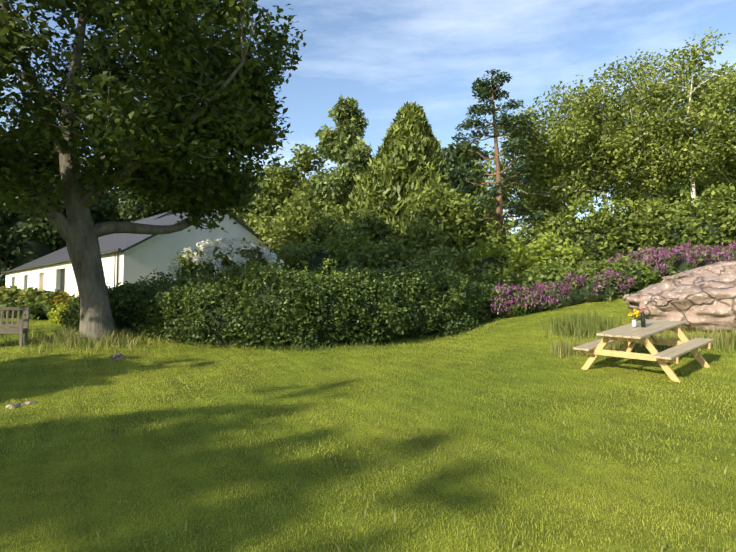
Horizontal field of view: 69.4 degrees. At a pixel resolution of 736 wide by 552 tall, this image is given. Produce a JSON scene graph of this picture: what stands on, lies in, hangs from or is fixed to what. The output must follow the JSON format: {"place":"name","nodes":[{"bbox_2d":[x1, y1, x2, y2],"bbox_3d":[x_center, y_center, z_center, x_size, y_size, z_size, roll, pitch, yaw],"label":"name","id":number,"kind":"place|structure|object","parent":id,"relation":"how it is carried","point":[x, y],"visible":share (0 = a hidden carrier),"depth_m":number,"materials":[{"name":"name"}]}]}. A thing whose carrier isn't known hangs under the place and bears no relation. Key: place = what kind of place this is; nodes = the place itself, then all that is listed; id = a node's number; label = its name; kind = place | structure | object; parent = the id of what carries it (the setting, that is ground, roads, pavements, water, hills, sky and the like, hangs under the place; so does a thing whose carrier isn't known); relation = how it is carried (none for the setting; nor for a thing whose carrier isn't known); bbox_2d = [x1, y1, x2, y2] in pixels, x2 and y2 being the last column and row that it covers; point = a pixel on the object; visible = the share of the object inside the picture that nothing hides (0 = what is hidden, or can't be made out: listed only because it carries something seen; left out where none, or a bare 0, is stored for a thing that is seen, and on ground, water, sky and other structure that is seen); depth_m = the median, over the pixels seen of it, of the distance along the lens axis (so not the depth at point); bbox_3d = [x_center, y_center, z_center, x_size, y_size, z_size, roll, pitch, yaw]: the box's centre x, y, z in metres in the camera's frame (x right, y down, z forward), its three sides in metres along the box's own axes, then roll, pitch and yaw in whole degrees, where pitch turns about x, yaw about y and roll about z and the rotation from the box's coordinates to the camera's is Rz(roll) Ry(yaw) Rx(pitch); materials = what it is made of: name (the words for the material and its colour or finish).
{"place":"outdoors","nodes":[
{"label":"outdoors","id":0,"kind":"place"},
{"bbox_2d":[238,246,277,253],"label":"house extension roof","id":1,"kind":"structure","parent":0,"point":[275,251],"depth_m":25.77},
{"bbox_2d":[0,297,732,373],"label":"lawn","id":2,"kind":"structure","parent":0,"point":[305,354],"depth_m":11.76,"materials":[{"name":"green plant"}]},
{"bbox_2d":[0,287,735,551],"bbox_3d":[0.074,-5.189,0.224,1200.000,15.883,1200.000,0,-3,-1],"label":"ground","id":3,"kind":"structure","parent":0,"point":[284,531],"depth_m":5.40,"materials":[{"name":"green plant"}]},
{"bbox_2d":[0,307,28,346],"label":"garden bench","id":4,"kind":"object","parent":3,"relation":"on","point":[21,330],"visible":0.92,"depth_m":12.62,"materials":[{"name":"grey wood"}]},
{"bbox_2d":[6,403,25,408],"bbox_3d":[-4.796,1.778,7.248,0.198,0.092,0.247,-2,-4,38],"label":"rock","id":5,"kind":"object","parent":3,"relation":"on","point":[18,405],"visible":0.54,"depth_m":7.21,"materials":[{"name":"stone"}]},
{"bbox_2d":[24,401,37,404],"bbox_3d":[-4.677,1.772,7.384,0.173,0.071,0.141,0,-3,-6],"label":"rock","id":6,"kind":"object","parent":3,"relation":"on","point":[30,402],"visible":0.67,"depth_m":7.35,"materials":[{"name":"stone"}]},
{"bbox_2d":[0,133,64,215],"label":"dark tree","id":7,"kind":"object","parent":3,"relation":"on","point":[54,186],"visible":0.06,"depth_m":43.61,"materials":[{"name":"green plant"}]},
{"bbox_2d":[0,285,78,319],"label":"shrubs","id":8,"kind":"object","parent":3,"relation":"on","point":[38,304],"visible":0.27,"depth_m":18.92,"materials":[{"name":"green plant"}]},
{"bbox_2d":[1,285,78,305],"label":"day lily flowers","id":9,"kind":"object","parent":8,"relation":"on","point":[42,294],"visible":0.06,"depth_m":18.95,"materials":[{"name":"plant"}]},
{"bbox_2d":[0,179,126,286],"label":"trees","id":10,"kind":"object","parent":3,"relation":"on","point":[28,240],"visible":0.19,"depth_m":42.16,"materials":[{"name":"green plant"}]},
{"bbox_2d":[49,302,78,323],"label":"lime shrub","id":11,"kind":"object","parent":3,"relation":"on","point":[54,318],"visible":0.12,"depth_m":17.48,"materials":[{"name":"green plant"}]},
{"bbox_2d":[1,323,171,357],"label":"rough grass","id":12,"kind":"structure","parent":3,"relation":"on","point":[70,335],"depth_m":12.71,"materials":[{"name":"green plant"}]},
{"bbox_2d":[59,159,122,216],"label":"dark tree","id":13,"kind":"object","parent":3,"relation":"on","point":[93,184],"visible":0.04,"depth_m":50.29,"materials":[{"name":"green plant"}]},
{"bbox_2d":[109,353,123,358],"bbox_3d":[-5.348,1.736,11.317,0.286,0.192,0.248,1,-3,-23],"label":"rock","id":14,"kind":"object","parent":3,"relation":"on","point":[119,356],"visible":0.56,"depth_m":11.27,"materials":[{"name":"stone"}]},
{"bbox_2d":[5,209,267,296],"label":"house walls","id":15,"kind":"structure","parent":3,"relation":"on","point":[144,259],"depth_m":24.41,"materials":[{"name":"white paint"}]},
{"bbox_2d":[1,248,186,291],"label":"house trim","id":16,"kind":"structure","parent":15,"relation":"attached to","point":[103,252],"depth_m":24.02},
{"bbox_2d":[60,264,198,291],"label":"window","id":17,"kind":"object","parent":15,"relation":"in","point":[62,284],"visible":0.1,"depth_m":29.17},
{"bbox_2d":[2,211,268,274],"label":"house roof","id":18,"kind":"structure","parent":15,"relation":"on","point":[124,241],"depth_m":27.96,"materials":[{"name":"grey"}]},
{"bbox_2d":[101,174,173,221],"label":"dark tree","id":19,"kind":"object","parent":3,"relation":"on","point":[131,211],"visible":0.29,"depth_m":47.05,"materials":[{"name":"green plant"}]},
{"bbox_2d":[0,0,305,339],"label":"oak tree","id":20,"kind":"object","parent":3,"relation":"on","point":[160,141],"visible":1,"depth_m":12.87,"materials":[{"name":"green plant"}]},
{"bbox_2d":[159,237,283,284],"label":"hydrangea flowers","id":21,"kind":"object","parent":3,"relation":"on","point":[202,245],"visible":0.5,"depth_m":16.85,"materials":[{"name":"white plant"}]},
{"bbox_2d":[173,237,284,285],"bbox_3d":[-4.724,0.295,17.461,4.627,3.179,2.953,0,-3,-1],"label":"hydrangea bush","id":22,"kind":"object","parent":3,"relation":"on","point":[203,267],"visible":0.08,"depth_m":16.93,"materials":[{"name":"green plant"}]},
{"bbox_2d":[243,250,266,265],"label":"exterior house walls","id":23,"kind":"structure","parent":3,"relation":"on","point":[244,254],"depth_m":25.89,"materials":[{"name":"white paint"}]},
{"bbox_2d":[246,213,282,242],"bbox_3d":[-5.096,-1.377,30.693,4.614,4.907,4.706,0,-3,-1],"label":"bush","id":24,"kind":"object","parent":3,"relation":"on","point":[260,217],"visible":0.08,"depth_m":30.06,"materials":[{"name":"green plant"}]},
{"bbox_2d":[227,157,304,227],"bbox_3d":[-8.976,-3.967,42.018,8.291,10.137,8.151,0,-3,-1],"label":"round tree","id":25,"kind":"object","parent":3,"relation":"on","point":[272,187],"visible":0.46,"depth_m":39.83,"materials":[{"name":"green plant"}]},
{"bbox_2d":[56,258,505,351],"bbox_3d":[-1.699,0.802,15.990,13.853,2.658,6.988,1,-3,-21],"label":"hedge","id":26,"kind":"object","parent":3,"relation":"on","point":[285,306],"visible":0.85,"depth_m":13.71,"materials":[{"name":"green plant"}]},
{"bbox_2d":[42,315,519,352],"bbox_3d":[-1.417,1.421,14.358,14.623,0.976,4.682,1,-3,-17],"label":"grass strip","id":27,"kind":"object","parent":3,"relation":"on","point":[322,345],"visible":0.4,"depth_m":13.14,"materials":[{"name":"green plant"}]},
{"bbox_2d":[147,266,445,306],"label":"mixed hedge shrubs","id":28,"kind":"object","parent":3,"relation":"on","point":[240,277],"depth_m":13.96,"materials":[{"name":"green plant"}]},
{"bbox_2d":[256,143,339,213],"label":"round tree","id":29,"kind":"object","parent":3,"relation":"on","point":[303,160],"visible":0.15,"depth_m":40.96,"materials":[{"name":"green plant"}]},
{"bbox_2d":[253,190,349,257],"bbox_3d":[-3.156,-1.434,27.084,4.496,5.499,5.403,-2,-4,38],"label":"bush","id":30,"kind":"object","parent":3,"relation":"on","point":[294,222],"visible":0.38,"depth_m":26.04,"materials":[{"name":"green plant"}]},
{"bbox_2d":[305,95,376,216],"bbox_3d":[-1.660,-5.397,35.075,4.855,13.081,4.275,0,-3,-1],"label":"tree","id":31,"kind":"object","parent":3,"relation":"on","point":[343,143],"visible":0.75,"depth_m":34.78,"materials":[{"name":"green plant"}]},
{"bbox_2d":[301,208,394,254],"bbox_3d":[-0.915,-1.018,25.940,4.694,4.757,4.159,-2,-4,34],"label":"bush","id":32,"kind":"object","parent":3,"relation":"on","point":[371,224],"visible":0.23,"depth_m":25.02,"materials":[{"name":"green plant"}]},
{"bbox_2d":[345,237,390,253],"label":"bush","id":33,"kind":"object","parent":3,"relation":"on","point":[375,242],"visible":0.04,"depth_m":23.94,"materials":[{"name":"green plant"}]},
{"bbox_2d":[2,324,735,551],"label":"lawn weeds","id":34,"kind":"object","parent":3,"relation":"on","point":[365,548],"visible":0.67,"depth_m":5.96,"materials":[{"name":"green plant"}]},
{"bbox_2d":[297,258,498,319],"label":"light hedge shrubs","id":35,"kind":"object","parent":3,"relation":"on","point":[325,268],"depth_m":14.19,"materials":[{"name":"green plant"}]},
{"bbox_2d":[335,101,473,235],"bbox_3d":[2.410,-4.663,31.197,11.232,11.454,10.192,0,-3,-1],"label":"cypress","id":36,"kind":"object","parent":3,"relation":"on","point":[405,167],"visible":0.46,"depth_m":29.35,"materials":[{"name":"green plant"}]},
{"bbox_2d":[382,216,466,254],"bbox_3d":[2.575,-0.623,24.010,4.167,4.110,3.674,0,-3,-1],"label":"bush","id":37,"kind":"object","parent":3,"relation":"on","point":[419,234],"visible":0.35,"depth_m":23.11,"materials":[{"name":"green plant"}]},
{"bbox_2d":[402,180,507,254],"bbox_3d":[3.979,-1.735,24.969,4.824,5.830,4.366,0,-3,-1],"label":"bush","id":38,"kind":"object","parent":3,"relation":"on","point":[445,204],"visible":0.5,"depth_m":24.09,"materials":[{"name":"green plant"}]},
{"bbox_2d":[440,145,472,208],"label":"tree","id":39,"kind":"object","parent":3,"relation":"on","point":[451,163],"visible":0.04,"depth_m":45.76,"materials":[{"name":"green plant"}]},
{"bbox_2d":[460,159,489,217],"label":"tree","id":40,"kind":"object","parent":3,"relation":"on","point":[470,186],"visible":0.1,"depth_m":49.69,"materials":[{"name":"green plant"}]},
{"bbox_2d":[441,141,509,208],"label":"tree","id":41,"kind":"object","parent":3,"relation":"on","point":[463,155],"visible":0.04,"depth_m":60.12,"materials":[{"name":"green plant"}]},
{"bbox_2d":[462,207,513,242],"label":"tree","id":42,"kind":"object","parent":3,"relation":"on","point":[494,220],"visible":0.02,"depth_m":26.22,"materials":[{"name":"green plant"}]},
{"bbox_2d":[450,69,548,245],"bbox_3d":[6.052,-4.406,24.819,4.352,10.636,4.364,0,-3,-1],"label":"scots pine","id":43,"kind":"object","parent":3,"relation":"on","point":[485,90],"visible":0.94,"depth_m":24.63,"materials":[{"name":"green plant"}]},
{"bbox_2d":[268,181,735,277],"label":"understory","id":44,"kind":"object","parent":3,"relation":"on","point":[600,234],"visible":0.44,"depth_m":23.81,"materials":[{"name":"green plant"}]},
{"bbox_2d":[461,230,592,286],"bbox_3d":[5.745,-0.225,21.499,6.381,3.337,4.879,0,-3,-1],"label":"light green shrub","id":45,"kind":"object","parent":3,"relation":"on","point":[509,257],"visible":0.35,"depth_m":20.43,"materials":[{"name":"green plant"}]},
{"bbox_2d":[391,249,664,291],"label":"border shrubs","id":46,"kind":"object","parent":3,"relation":"on","point":[547,274],"visible":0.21,"depth_m":18.58,"materials":[{"name":"green plant"}]},
{"bbox_2d":[470,93,609,221],"bbox_3d":[9.047,-4.526,28.579,6.934,9.284,6.145,0,-3,-1],"label":"birch","id":47,"kind":"object","parent":3,"relation":"on","point":[540,190],"visible":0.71,"depth_m":27.14,"materials":[{"name":"green plant"}]},
{"bbox_2d":[519,184,570,224],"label":"tree","id":48,"kind":"object","parent":3,"relation":"on","point":[549,204],"depth_m":60.59,"materials":[{"name":"green plant"}]},
{"bbox_2d":[510,81,639,218],"bbox_3d":[12.078,-6.014,31.535,6.824,10.800,6.180,0,-3,-1],"label":"birch","id":49,"kind":"object","parent":3,"relation":"on","point":[558,87],"visible":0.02,"depth_m":30.49,"materials":[{"name":"green plant"}]},
{"bbox_2d":[524,308,629,341],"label":"tall grass","id":50,"kind":"object","parent":3,"relation":"on","point":[574,325],"visible":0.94,"depth_m":12.89,"materials":[{"name":"green plant"}]},
{"bbox_2d":[482,241,735,319],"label":"flowering shrubs","id":51,"kind":"object","parent":3,"relation":"on","point":[609,291],"visible":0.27,"depth_m":17.14,"materials":[{"name":"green plant"}]},
{"bbox_2d":[541,56,677,212],"bbox_3d":[13.071,-6.537,29.755,6.950,11.597,6.235,1,-3,-25],"label":"birch","id":52,"kind":"object","parent":3,"relation":"on","point":[603,130],"visible":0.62,"depth_m":28.88,"materials":[{"name":"green plant"}]},
{"bbox_2d":[549,324,735,360],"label":"rough grass","id":53,"kind":"structure","parent":3,"relation":"on","point":[718,342],"depth_m":10.74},
{"bbox_2d":[573,319,713,381],"bbox_3d":[4.881,1.295,9.457,1.829,1.001,1.691,2,-4,-38],"label":"picnic table","id":54,"kind":"object","parent":3,"relation":"on","point":[629,335],"visible":0.96,"depth_m":9.22,"materials":[{"name":"brown wood"}]},
{"bbox_2d":[627,308,640,316],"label":"flowers","id":55,"kind":"object","parent":54,"relation":"on","point":[637,313],"visible":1,"depth_m":9.54,"materials":[{"name":"yellow plant"}]},
{"bbox_2d":[641,312,645,326],"bbox_3d":[4.881,0.743,9.435,0.076,0.320,0.074,0,-3,-1],"label":"wine bottle","id":56,"kind":"object","parent":54,"relation":"on","point":[643,322],"visible":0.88,"depth_m":9.40,"materials":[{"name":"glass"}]},
{"bbox_2d":[608,116,696,214],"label":"tree","id":57,"kind":"object","parent":3,"relation":"on","point":[678,197],"visible":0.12,"depth_m":57.47,"materials":[{"name":"green plant"}]},
{"bbox_2d":[623,293,682,319],"bbox_3d":[7.683,0.911,12.535,3.562,1.052,2.688,9,-6,-23],"label":"outcrop rock","id":58,"kind":"object","parent":3,"relation":"on","point":[661,305],"visible":0.23,"depth_m":11.70,"materials":[{"name":"stone"}]},
{"bbox_2d":[595,49,713,202],"bbox_3d":[17.173,-7.681,32.818,7.130,12.890,6.353,-2,-3,29],"label":"birch","id":59,"kind":"object","parent":3,"relation":"on","point":[650,92],"visible":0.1,"depth_m":32.33,"materials":[{"name":"green plant"}]},
{"bbox_2d":[605,27,735,202],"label":"birch","id":60,"kind":"object","parent":3,"relation":"on","point":[668,129],"visible":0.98,"depth_m":27.42,"materials":[{"name":"green plant"}]},
{"bbox_2d":[627,273,735,332],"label":"outcrop rock","id":61,"kind":"object","parent":3,"relation":"on","point":[705,302],"visible":0.69,"depth_m":11.45,"materials":[{"name":"stone"}]},
{"bbox_2d":[661,261,735,281],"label":"outcrop rock","id":62,"kind":"object","parent":3,"relation":"on","point":[720,268],"visible":0.35,"depth_m":14.77,"materials":[{"name":"stone"}]},
{"bbox_2d":[667,64,735,203],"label":"birch","id":63,"kind":"object","parent":3,"relation":"on","point":[702,100],"visible":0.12,"depth_m":30.32,"materials":[{"name":"green plant"}]},
{"bbox_2d":[683,175,734,209],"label":"tree","id":64,"kind":"object","parent":3,"relation":"on","point":[699,194],"visible":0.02,"depth_m":56.64,"materials":[{"name":"green plant"}]},
{"bbox_2d":[689,69,735,192],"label":"tree","id":65,"kind":"object","parent":3,"relation":"on","point":[734,175],"visible":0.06,"depth_m":29.40,"materials":[{"name":"green plant"}]},
{"bbox_2d":[0,460,735,551],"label":"lawn","id":66,"kind":"structure","parent":0,"point":[316,496],"depth_m":3.99,"materials":[{"name":"green plant"}]},
{"bbox_2d":[0,0,735,238],"label":"sky","id":67,"kind":"structure","parent":0,"point":[384,55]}
]}

